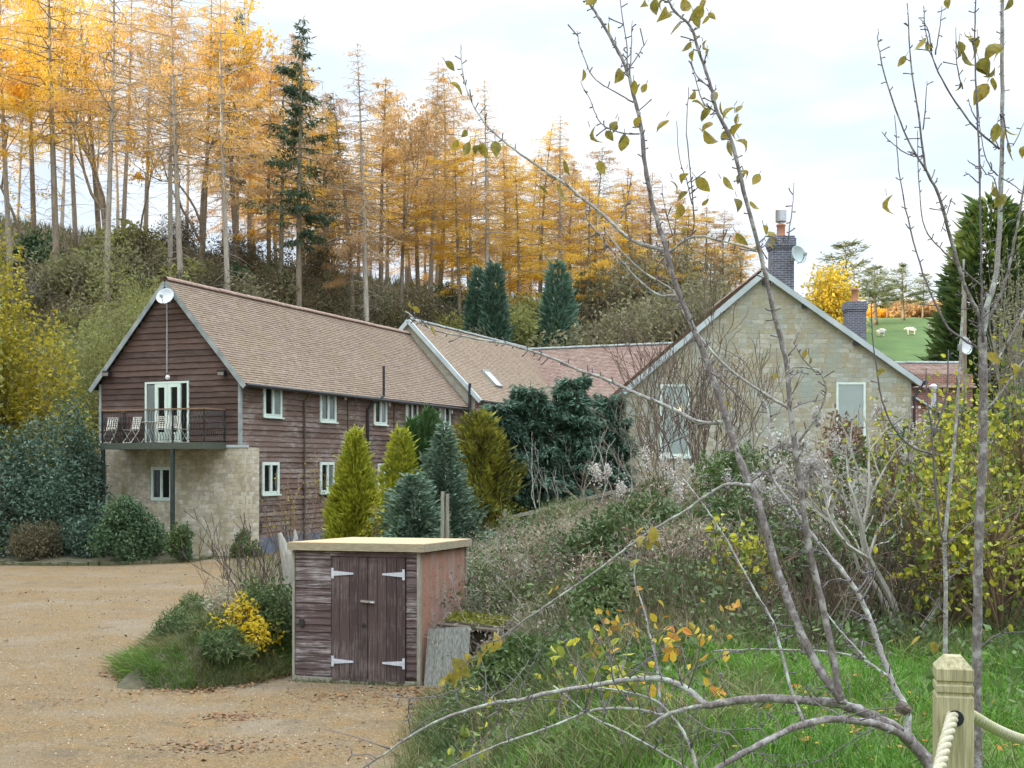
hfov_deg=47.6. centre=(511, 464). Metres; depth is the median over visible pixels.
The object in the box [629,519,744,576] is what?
dead weed stand
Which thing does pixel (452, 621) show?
timber bunker
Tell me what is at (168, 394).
french door
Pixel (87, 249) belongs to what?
hillside bush
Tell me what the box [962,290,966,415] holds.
timber pole
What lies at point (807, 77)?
sky
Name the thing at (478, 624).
bramble canes
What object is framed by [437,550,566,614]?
bramble canes
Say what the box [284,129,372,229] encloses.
larch tree
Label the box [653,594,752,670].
sapling
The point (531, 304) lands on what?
hillside bush
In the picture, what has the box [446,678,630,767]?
sapling
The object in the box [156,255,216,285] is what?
hillside bush
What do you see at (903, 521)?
bramble canes
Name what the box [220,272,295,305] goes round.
hillside bush
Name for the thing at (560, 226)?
larch tree
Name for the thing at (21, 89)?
broadleaf tree
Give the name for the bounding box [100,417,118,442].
folding chair
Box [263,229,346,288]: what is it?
hillside bush
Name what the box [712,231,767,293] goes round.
larch tree
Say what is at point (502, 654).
weed mound
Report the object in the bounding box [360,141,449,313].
larch tree
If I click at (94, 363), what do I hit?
olive tree
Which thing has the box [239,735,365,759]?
fallen leaves
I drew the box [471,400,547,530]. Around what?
plumed conifer
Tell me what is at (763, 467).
hedge shrub
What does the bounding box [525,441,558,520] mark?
bare shrub
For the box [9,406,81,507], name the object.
dark thicket
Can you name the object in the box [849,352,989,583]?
hazel shrub
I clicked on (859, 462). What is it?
hedge shrub
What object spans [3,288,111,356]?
hillside bush
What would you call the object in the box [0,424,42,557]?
laurel shrub
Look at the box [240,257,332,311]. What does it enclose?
hillside bush
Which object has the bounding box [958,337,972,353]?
satellite dish
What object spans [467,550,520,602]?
weed mound
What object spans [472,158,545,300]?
larch tree
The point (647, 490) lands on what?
dead weed stand
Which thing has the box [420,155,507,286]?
larch tree
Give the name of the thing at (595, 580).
weed mound
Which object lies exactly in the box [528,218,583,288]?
larch tree
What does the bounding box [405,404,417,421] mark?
window
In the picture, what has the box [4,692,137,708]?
fallen leaves
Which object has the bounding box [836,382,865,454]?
window
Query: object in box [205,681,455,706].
fallen leaves
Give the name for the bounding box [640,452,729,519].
dead weed stand
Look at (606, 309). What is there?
hillside bush
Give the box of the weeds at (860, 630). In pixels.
[431,553,1020,767]
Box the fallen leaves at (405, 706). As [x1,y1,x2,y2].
[354,695,460,711]
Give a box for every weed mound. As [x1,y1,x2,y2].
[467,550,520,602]
[468,628,558,699]
[481,571,549,629]
[510,517,592,568]
[521,495,608,529]
[521,573,585,626]
[563,555,667,624]
[625,512,745,564]
[677,555,769,594]
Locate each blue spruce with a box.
[368,472,467,538]
[404,420,498,556]
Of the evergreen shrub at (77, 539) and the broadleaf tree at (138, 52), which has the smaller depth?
the evergreen shrub at (77, 539)
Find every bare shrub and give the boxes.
[174,501,327,615]
[194,554,278,606]
[267,450,337,539]
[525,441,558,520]
[563,426,613,502]
[604,421,655,501]
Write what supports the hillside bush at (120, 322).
on the ground at (896, 341)
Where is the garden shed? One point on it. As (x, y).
(361, 613)
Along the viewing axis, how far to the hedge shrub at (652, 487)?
24.92 m
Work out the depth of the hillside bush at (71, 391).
59.43 m
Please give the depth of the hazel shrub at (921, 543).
10.45 m
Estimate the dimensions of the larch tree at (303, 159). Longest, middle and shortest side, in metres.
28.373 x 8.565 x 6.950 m
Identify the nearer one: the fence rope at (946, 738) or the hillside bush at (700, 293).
the fence rope at (946, 738)
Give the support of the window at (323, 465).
in the barn at (255, 393)
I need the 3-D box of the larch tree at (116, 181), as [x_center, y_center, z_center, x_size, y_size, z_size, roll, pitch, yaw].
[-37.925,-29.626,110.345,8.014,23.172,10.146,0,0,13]
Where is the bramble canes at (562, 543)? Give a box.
[520,497,681,602]
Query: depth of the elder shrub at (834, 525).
10.47 m
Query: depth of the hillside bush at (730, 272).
92.10 m
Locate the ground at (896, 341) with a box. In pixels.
[0,225,1023,767]
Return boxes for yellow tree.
[0,213,98,536]
[0,299,19,548]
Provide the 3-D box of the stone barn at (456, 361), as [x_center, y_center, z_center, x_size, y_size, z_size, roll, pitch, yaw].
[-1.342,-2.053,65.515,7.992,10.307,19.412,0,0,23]
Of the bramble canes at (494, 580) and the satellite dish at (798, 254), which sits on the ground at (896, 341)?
the bramble canes at (494, 580)
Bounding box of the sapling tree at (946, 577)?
[868,259,1009,653]
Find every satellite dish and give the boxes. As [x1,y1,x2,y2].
[156,288,173,304]
[791,246,806,263]
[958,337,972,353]
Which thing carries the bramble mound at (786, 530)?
on the ground at (896, 341)
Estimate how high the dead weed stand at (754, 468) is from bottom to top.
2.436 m
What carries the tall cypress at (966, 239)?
on the ground at (896, 341)
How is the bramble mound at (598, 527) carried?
on the ground at (896, 341)
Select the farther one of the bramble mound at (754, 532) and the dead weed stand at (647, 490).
the dead weed stand at (647, 490)
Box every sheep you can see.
[876,328,886,335]
[904,327,916,334]
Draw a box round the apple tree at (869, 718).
[319,0,937,767]
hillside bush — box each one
[0,226,69,270]
[0,242,73,328]
[0,258,80,326]
[0,302,41,331]
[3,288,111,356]
[4,329,52,414]
[6,331,96,427]
[8,325,58,414]
[11,322,88,363]
[14,245,101,310]
[32,233,140,314]
[34,319,119,386]
[35,341,88,390]
[37,360,94,432]
[50,306,126,355]
[53,288,127,322]
[62,246,139,292]
[64,331,109,374]
[77,237,175,306]
[78,216,141,271]
[89,286,156,332]
[92,302,139,344]
[101,305,144,330]
[102,219,173,282]
[112,265,204,307]
[113,224,203,287]
[146,211,206,263]
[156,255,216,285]
[176,259,250,293]
[190,255,286,301]
[192,227,276,279]
[209,258,251,293]
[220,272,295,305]
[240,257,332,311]
[246,265,295,300]
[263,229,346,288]
[292,278,380,322]
[314,266,395,326]
[341,310,397,328]
[369,283,446,328]
[381,304,441,328]
[404,287,464,325]
[418,281,466,317]
[427,314,462,328]
[439,309,475,329]
[467,326,498,370]
[496,303,550,347]
[497,292,555,342]
[525,329,574,347]
[548,299,661,346]
[567,289,634,343]
[571,242,668,325]
[578,289,684,344]
[606,276,711,342]
[615,234,722,316]
[640,268,734,341]
[659,270,733,339]
[664,244,754,308]
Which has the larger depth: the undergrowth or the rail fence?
the undergrowth
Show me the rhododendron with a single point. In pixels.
(65, 500)
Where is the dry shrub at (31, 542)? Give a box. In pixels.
[5,518,64,561]
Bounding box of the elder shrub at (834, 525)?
[780,408,971,635]
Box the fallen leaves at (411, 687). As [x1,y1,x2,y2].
[383,686,489,707]
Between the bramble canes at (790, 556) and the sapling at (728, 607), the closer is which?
the sapling at (728, 607)
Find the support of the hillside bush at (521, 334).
on the ground at (896, 341)
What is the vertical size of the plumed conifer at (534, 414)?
4.477 m
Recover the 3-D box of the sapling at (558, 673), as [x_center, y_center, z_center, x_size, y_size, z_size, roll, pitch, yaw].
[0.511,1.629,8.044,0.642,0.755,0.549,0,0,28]
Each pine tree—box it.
[804,238,897,300]
[854,264,904,324]
[877,262,928,319]
[877,285,895,317]
[909,273,937,318]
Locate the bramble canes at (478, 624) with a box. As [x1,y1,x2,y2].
[425,580,525,657]
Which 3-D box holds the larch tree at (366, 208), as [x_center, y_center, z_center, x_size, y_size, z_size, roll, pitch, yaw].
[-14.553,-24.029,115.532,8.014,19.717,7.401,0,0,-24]
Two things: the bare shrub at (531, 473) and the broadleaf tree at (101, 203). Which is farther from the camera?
the broadleaf tree at (101, 203)
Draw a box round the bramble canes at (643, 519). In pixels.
[574,470,793,576]
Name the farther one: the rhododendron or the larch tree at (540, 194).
the larch tree at (540, 194)
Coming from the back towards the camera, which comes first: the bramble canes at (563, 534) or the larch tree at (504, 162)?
the larch tree at (504, 162)
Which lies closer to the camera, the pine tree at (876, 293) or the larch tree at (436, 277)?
the larch tree at (436, 277)
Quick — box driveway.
[0,552,449,767]
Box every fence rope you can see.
[933,711,958,767]
[974,710,1023,744]
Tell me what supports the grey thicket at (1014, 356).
on the ground at (896, 341)
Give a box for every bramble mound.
[472,603,514,630]
[553,504,648,578]
[586,488,693,544]
[670,486,788,542]
[708,518,784,557]
[745,510,844,590]
[796,514,918,594]
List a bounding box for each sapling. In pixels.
[359,490,384,536]
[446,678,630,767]
[534,647,640,725]
[547,584,645,675]
[550,625,650,725]
[604,586,716,655]
[609,622,729,714]
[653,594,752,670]
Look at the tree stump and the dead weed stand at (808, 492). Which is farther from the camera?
the tree stump
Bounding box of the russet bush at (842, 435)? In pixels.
[816,404,874,475]
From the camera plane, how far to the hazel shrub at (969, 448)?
12.07 m
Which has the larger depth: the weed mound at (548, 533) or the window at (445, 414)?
the window at (445, 414)
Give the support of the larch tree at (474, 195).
on the ground at (896, 341)
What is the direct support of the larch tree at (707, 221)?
on the ground at (896, 341)
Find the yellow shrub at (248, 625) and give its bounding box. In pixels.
[206,590,284,657]
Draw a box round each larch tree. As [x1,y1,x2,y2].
[0,0,68,184]
[0,0,79,278]
[0,0,92,241]
[0,0,131,312]
[0,25,56,219]
[6,41,115,229]
[26,0,117,247]
[28,0,175,301]
[39,0,148,243]
[59,49,145,232]
[76,0,175,232]
[106,0,244,278]
[108,0,180,235]
[113,0,232,277]
[142,0,269,267]
[142,31,225,237]
[160,0,292,292]
[176,1,282,270]
[190,22,254,254]
[197,44,284,257]
[200,0,277,267]
[214,47,315,265]
[215,50,341,280]
[233,79,304,260]
[241,104,310,259]
[252,33,341,265]
[266,59,319,266]
[271,81,351,241]
[279,107,378,290]
[284,91,406,318]
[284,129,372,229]
[315,131,399,271]
[317,42,411,325]
[333,78,437,306]
[340,126,393,275]
[344,77,424,283]
[351,149,385,278]
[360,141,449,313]
[369,89,431,284]
[377,156,452,284]
[378,161,425,282]
[384,122,465,298]
[386,108,472,284]
[389,68,492,289]
[397,61,481,298]
[399,100,493,287]
[411,138,513,321]
[419,131,515,283]
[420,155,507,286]
[445,80,528,295]
[455,139,539,286]
[463,134,521,264]
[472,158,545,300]
[472,160,572,307]
[474,145,536,301]
[493,123,586,297]
[495,148,563,302]
[501,158,586,297]
[519,145,592,285]
[522,114,592,302]
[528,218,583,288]
[533,159,616,286]
[545,147,648,276]
[551,175,637,335]
[554,165,612,293]
[573,200,633,281]
[586,168,663,278]
[598,181,689,302]
[604,180,658,285]
[612,192,673,285]
[617,173,677,275]
[640,189,716,278]
[647,205,728,297]
[675,233,709,276]
[678,206,748,288]
[693,240,730,290]
[696,211,751,295]
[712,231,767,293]
[720,234,757,288]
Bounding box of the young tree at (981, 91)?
[877,0,1023,767]
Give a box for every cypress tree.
[457,264,496,335]
[475,251,518,385]
[532,256,584,347]
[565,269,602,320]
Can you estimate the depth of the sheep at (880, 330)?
149.51 m
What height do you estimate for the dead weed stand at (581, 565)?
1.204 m
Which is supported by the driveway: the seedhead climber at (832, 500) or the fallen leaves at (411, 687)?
the fallen leaves at (411, 687)
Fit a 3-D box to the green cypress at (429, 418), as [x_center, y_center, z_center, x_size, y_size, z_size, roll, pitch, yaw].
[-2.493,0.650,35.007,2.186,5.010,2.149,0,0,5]
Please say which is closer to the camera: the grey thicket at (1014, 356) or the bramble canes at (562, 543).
the bramble canes at (562, 543)
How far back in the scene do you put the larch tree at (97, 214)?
87.18 m
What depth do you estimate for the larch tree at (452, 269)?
129.28 m
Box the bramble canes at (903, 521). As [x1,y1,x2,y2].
[708,445,1016,638]
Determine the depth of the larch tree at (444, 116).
91.83 m
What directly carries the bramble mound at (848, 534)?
on the ground at (896, 341)
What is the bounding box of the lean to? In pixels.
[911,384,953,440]
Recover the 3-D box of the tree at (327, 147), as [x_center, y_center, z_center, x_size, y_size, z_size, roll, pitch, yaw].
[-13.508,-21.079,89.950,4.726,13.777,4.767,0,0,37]
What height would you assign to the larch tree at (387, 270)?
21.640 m
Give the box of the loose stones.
[0,584,411,767]
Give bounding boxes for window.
[148,467,169,501]
[261,462,281,495]
[263,388,284,418]
[319,395,338,423]
[319,462,334,494]
[373,401,388,425]
[377,464,387,489]
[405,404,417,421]
[439,408,450,428]
[660,384,690,458]
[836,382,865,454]
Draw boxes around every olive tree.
[42,225,166,510]
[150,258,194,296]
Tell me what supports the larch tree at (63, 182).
on the ground at (896, 341)
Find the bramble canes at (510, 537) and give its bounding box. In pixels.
[479,501,602,593]
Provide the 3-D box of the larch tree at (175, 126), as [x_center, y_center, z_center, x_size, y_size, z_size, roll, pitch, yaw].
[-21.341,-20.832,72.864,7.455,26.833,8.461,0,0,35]
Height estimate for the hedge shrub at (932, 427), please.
2.480 m
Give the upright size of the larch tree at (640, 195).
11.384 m
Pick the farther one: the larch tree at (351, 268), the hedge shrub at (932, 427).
the larch tree at (351, 268)
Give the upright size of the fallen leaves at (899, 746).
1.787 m
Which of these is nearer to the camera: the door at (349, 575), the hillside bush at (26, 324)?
the door at (349, 575)
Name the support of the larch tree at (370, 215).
on the ground at (896, 341)
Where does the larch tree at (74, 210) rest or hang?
on the ground at (896, 341)
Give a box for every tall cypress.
[913,192,1023,417]
[973,261,1023,420]
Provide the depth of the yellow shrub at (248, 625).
17.21 m
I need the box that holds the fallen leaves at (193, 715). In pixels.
[0,564,404,766]
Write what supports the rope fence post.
on the ground at (896, 341)
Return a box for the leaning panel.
[424,626,470,686]
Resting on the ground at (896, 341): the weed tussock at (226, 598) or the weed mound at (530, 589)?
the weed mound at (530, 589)
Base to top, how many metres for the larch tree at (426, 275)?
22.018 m
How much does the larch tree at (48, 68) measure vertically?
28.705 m
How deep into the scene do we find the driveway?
15.12 m
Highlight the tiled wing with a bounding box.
[507,342,674,480]
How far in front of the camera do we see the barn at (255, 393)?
40.83 m
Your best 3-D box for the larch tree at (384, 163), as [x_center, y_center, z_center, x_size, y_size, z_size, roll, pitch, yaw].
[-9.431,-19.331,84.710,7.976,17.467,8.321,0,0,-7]
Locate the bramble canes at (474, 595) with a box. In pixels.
[455,547,555,628]
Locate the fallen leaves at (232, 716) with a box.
[188,709,284,723]
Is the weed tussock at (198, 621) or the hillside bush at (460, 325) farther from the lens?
the hillside bush at (460, 325)
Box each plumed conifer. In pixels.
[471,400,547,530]
[503,378,577,517]
[530,373,630,506]
[578,391,643,504]
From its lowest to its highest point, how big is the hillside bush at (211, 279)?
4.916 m
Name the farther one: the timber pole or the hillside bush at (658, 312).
the hillside bush at (658, 312)
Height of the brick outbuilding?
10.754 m
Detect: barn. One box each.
[88,276,470,555]
[399,317,555,520]
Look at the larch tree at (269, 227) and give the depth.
84.44 m
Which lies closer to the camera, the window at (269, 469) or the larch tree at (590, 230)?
the window at (269, 469)
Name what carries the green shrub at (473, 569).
on the ground at (896, 341)
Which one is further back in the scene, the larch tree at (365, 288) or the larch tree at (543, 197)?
the larch tree at (543, 197)
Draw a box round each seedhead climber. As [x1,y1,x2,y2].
[671,462,732,521]
[731,453,840,531]
[783,476,885,545]
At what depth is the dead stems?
10.61 m
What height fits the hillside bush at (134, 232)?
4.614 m
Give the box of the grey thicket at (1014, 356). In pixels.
[968,230,1023,433]
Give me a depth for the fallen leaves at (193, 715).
16.01 m
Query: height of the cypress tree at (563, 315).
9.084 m
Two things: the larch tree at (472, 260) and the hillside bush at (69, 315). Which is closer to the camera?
the hillside bush at (69, 315)
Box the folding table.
[141,422,157,442]
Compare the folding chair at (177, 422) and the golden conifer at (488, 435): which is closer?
the golden conifer at (488, 435)
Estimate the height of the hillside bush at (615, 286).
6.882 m
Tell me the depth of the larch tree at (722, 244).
94.88 m
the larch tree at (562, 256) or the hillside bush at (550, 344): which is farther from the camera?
the larch tree at (562, 256)
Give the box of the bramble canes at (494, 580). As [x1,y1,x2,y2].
[457,534,568,622]
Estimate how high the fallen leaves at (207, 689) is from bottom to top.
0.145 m
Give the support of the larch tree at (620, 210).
on the ground at (896, 341)
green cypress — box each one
[389,414,430,528]
[412,403,446,494]
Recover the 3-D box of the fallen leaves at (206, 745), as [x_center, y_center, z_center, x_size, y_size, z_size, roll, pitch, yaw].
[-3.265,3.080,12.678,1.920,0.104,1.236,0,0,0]
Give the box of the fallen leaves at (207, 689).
[93,660,291,694]
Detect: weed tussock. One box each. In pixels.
[147,605,204,643]
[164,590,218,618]
[178,604,237,640]
[195,622,261,663]
[201,578,243,617]
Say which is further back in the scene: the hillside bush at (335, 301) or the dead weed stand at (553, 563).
the hillside bush at (335, 301)
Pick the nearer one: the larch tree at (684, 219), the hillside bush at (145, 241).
the hillside bush at (145, 241)
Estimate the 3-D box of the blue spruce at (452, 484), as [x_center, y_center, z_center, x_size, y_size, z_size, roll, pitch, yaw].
[-1.806,0.954,28.532,2.722,4.087,2.640,0,0,33]
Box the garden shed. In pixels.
[287,537,471,685]
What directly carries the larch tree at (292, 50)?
on the ground at (896, 341)
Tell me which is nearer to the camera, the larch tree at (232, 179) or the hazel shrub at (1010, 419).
the hazel shrub at (1010, 419)
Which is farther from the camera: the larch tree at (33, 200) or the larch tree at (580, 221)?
the larch tree at (580, 221)
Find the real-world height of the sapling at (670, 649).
0.728 m
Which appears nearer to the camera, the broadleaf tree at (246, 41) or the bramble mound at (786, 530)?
the bramble mound at (786, 530)
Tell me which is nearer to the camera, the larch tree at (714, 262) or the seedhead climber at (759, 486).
the seedhead climber at (759, 486)
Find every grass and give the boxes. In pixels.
[219,553,282,600]
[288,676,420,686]
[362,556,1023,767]
[371,683,460,767]
[427,505,700,674]
[435,657,477,690]
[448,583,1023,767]
[467,494,678,610]
[481,581,1023,767]
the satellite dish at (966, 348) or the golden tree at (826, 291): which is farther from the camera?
the golden tree at (826, 291)
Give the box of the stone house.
[604,209,927,496]
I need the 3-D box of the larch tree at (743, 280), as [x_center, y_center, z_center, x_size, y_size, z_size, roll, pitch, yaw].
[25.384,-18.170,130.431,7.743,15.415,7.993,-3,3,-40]
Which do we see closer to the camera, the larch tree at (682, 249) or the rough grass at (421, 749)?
the rough grass at (421, 749)
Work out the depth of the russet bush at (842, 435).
25.85 m
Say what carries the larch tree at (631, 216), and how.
on the ground at (896, 341)
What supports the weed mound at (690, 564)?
on the ground at (896, 341)
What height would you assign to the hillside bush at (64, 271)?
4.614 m
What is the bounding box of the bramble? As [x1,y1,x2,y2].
[233,572,291,651]
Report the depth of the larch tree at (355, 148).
100.18 m
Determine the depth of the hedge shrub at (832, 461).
16.30 m
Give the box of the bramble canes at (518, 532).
[479,498,633,587]
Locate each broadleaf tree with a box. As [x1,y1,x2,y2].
[0,0,72,260]
[0,0,145,239]
[87,0,318,274]
[97,14,228,235]
[310,95,496,309]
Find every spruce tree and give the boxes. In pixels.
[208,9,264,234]
[227,15,349,306]
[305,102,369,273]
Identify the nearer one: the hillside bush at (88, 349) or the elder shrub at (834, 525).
the elder shrub at (834, 525)
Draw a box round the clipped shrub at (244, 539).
[228,528,263,557]
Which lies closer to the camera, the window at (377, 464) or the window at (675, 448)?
the window at (675, 448)
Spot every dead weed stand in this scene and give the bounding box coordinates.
[419,557,544,651]
[463,524,568,612]
[469,526,559,596]
[529,538,572,583]
[558,533,647,588]
[577,459,699,530]
[593,484,669,515]
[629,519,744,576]
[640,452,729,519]
[670,436,778,517]
[714,446,976,569]
[725,463,903,539]
[735,448,794,516]
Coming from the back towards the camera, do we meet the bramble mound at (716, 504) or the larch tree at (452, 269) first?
the larch tree at (452, 269)
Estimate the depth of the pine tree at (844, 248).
149.76 m
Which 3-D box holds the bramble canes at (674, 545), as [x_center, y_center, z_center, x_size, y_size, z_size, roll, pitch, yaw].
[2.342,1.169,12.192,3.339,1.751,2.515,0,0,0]
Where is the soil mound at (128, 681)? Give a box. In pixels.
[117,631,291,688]
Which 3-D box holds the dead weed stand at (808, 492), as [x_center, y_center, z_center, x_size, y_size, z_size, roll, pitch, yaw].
[3.935,0.775,13.767,3.492,1.966,3.179,0,0,0]
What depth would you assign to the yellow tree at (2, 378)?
42.80 m
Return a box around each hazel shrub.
[699,509,774,608]
[729,534,786,594]
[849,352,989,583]
[873,411,1023,639]
[883,360,1023,604]
[892,423,1023,633]
[917,319,1023,611]
[995,344,1023,609]
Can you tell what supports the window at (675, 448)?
in the stone house
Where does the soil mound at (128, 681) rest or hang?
on the ground at (896, 341)
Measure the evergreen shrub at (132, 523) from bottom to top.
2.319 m
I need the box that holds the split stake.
[441,491,448,537]
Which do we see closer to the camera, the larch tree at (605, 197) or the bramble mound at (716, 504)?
the bramble mound at (716, 504)
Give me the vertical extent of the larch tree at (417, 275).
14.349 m
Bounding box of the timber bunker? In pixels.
[437,610,514,666]
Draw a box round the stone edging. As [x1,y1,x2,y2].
[0,554,216,565]
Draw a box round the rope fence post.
[933,654,973,767]
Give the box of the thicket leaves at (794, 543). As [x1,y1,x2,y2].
[764,443,1023,617]
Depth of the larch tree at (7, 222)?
78.17 m
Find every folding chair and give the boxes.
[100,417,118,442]
[122,417,141,442]
[155,416,170,442]
[169,415,187,441]
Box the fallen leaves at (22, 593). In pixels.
[0,589,54,595]
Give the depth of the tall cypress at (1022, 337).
63.33 m
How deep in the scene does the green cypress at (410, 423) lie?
34.80 m
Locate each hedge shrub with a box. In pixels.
[616,472,679,508]
[685,439,765,520]
[725,445,807,508]
[749,441,874,523]
[806,421,944,553]
[889,400,989,525]
[928,395,1015,538]
[978,384,1023,557]
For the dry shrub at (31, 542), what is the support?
on the flower bed
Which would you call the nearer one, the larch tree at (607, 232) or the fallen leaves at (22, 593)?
the fallen leaves at (22, 593)
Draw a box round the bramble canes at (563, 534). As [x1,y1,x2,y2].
[516,495,660,581]
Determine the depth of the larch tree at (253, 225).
108.28 m
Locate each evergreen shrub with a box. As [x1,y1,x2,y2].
[46,497,126,558]
[83,492,168,564]
[163,520,194,561]
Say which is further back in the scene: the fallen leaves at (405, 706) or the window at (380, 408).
the window at (380, 408)
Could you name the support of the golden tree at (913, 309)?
on the ground at (896, 341)
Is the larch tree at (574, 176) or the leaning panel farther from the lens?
the larch tree at (574, 176)
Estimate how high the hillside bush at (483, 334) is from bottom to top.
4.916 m
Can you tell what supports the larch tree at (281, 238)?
on the ground at (896, 341)
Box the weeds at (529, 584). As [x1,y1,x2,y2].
[467,476,783,652]
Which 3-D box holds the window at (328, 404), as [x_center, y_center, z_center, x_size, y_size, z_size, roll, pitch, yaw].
[-6.982,-2.170,44.149,0.135,1.219,1.251,0,0,23]
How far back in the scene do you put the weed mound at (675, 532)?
15.30 m
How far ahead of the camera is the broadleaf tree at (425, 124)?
80.65 m
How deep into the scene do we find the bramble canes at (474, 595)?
19.08 m
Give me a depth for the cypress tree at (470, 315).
77.52 m
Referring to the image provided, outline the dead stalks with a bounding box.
[458,473,761,681]
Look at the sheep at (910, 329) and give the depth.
150.14 m
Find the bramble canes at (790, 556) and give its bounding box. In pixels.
[716,493,950,626]
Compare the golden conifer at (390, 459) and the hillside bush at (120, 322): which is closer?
the golden conifer at (390, 459)
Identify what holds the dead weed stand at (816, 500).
on the ground at (896, 341)
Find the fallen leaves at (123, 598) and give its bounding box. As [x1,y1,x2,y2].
[46,595,179,603]
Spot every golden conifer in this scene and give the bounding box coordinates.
[319,423,388,538]
[375,423,421,531]
[440,406,529,544]
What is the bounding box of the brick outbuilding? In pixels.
[841,288,977,429]
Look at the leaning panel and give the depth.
16.21 m
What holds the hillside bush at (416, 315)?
on the ground at (896, 341)
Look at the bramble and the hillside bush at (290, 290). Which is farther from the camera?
the hillside bush at (290, 290)
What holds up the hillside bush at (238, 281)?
on the ground at (896, 341)
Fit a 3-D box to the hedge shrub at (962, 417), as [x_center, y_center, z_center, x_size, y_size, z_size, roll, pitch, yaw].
[6.004,0.327,15.093,1.504,2.548,1.958,0,0,32]
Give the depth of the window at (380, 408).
47.89 m
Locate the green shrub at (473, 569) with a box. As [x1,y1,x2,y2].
[467,556,490,603]
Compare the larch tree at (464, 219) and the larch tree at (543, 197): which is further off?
the larch tree at (464, 219)
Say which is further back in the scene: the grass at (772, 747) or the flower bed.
the flower bed
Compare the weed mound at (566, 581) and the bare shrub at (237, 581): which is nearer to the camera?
the weed mound at (566, 581)
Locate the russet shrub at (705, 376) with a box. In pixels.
[580,247,804,496]
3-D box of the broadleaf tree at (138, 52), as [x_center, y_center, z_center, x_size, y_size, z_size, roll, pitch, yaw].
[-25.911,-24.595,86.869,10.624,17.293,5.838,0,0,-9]
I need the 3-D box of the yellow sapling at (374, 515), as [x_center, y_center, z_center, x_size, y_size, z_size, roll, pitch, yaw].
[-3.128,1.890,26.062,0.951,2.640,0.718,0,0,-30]
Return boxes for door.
[145,381,189,442]
[331,557,374,681]
[368,557,405,683]
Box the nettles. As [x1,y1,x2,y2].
[418,553,1023,767]
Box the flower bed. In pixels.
[0,551,223,562]
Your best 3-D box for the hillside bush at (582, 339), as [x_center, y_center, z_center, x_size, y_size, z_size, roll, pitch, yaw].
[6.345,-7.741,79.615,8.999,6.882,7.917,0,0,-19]
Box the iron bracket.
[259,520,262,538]
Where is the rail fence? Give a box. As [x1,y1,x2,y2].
[503,484,650,533]
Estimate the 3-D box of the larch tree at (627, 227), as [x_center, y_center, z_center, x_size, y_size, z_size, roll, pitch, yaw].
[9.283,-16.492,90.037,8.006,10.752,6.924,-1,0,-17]
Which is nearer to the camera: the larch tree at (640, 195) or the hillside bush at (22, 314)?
the hillside bush at (22, 314)
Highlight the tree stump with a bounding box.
[278,530,297,633]
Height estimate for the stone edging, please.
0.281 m
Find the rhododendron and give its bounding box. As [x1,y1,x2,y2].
[2,390,112,556]
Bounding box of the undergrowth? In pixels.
[0,213,694,474]
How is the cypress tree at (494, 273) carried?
on the ground at (896, 341)
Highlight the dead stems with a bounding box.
[605,485,1023,653]
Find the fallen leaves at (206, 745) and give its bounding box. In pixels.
[131,735,303,760]
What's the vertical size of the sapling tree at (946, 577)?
2.702 m
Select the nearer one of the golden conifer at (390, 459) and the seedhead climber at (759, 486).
the seedhead climber at (759, 486)
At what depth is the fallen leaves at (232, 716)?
14.20 m
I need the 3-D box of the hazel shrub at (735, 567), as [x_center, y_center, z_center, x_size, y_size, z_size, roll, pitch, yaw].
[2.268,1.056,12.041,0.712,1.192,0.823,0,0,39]
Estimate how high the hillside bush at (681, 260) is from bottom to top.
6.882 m
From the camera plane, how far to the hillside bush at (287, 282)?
79.15 m
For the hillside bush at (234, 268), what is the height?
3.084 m
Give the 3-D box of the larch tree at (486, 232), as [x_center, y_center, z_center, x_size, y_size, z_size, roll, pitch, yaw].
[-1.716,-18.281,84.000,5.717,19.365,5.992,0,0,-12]
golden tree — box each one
[800,258,870,331]
[866,304,898,317]
[885,298,959,317]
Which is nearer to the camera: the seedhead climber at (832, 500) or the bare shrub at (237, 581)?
the seedhead climber at (832, 500)
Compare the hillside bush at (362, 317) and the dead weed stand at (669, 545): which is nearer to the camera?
the dead weed stand at (669, 545)
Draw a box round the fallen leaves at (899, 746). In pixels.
[436,596,1023,767]
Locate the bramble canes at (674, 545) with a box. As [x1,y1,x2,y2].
[574,492,878,608]
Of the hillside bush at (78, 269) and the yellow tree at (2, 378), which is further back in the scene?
the hillside bush at (78, 269)
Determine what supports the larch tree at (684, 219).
on the ground at (896, 341)
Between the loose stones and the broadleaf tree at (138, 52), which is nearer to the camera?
the loose stones
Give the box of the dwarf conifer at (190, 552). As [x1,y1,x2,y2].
[171,521,193,560]
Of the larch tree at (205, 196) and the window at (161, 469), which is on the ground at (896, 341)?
the larch tree at (205, 196)
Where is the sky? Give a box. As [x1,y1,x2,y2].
[0,0,1023,315]

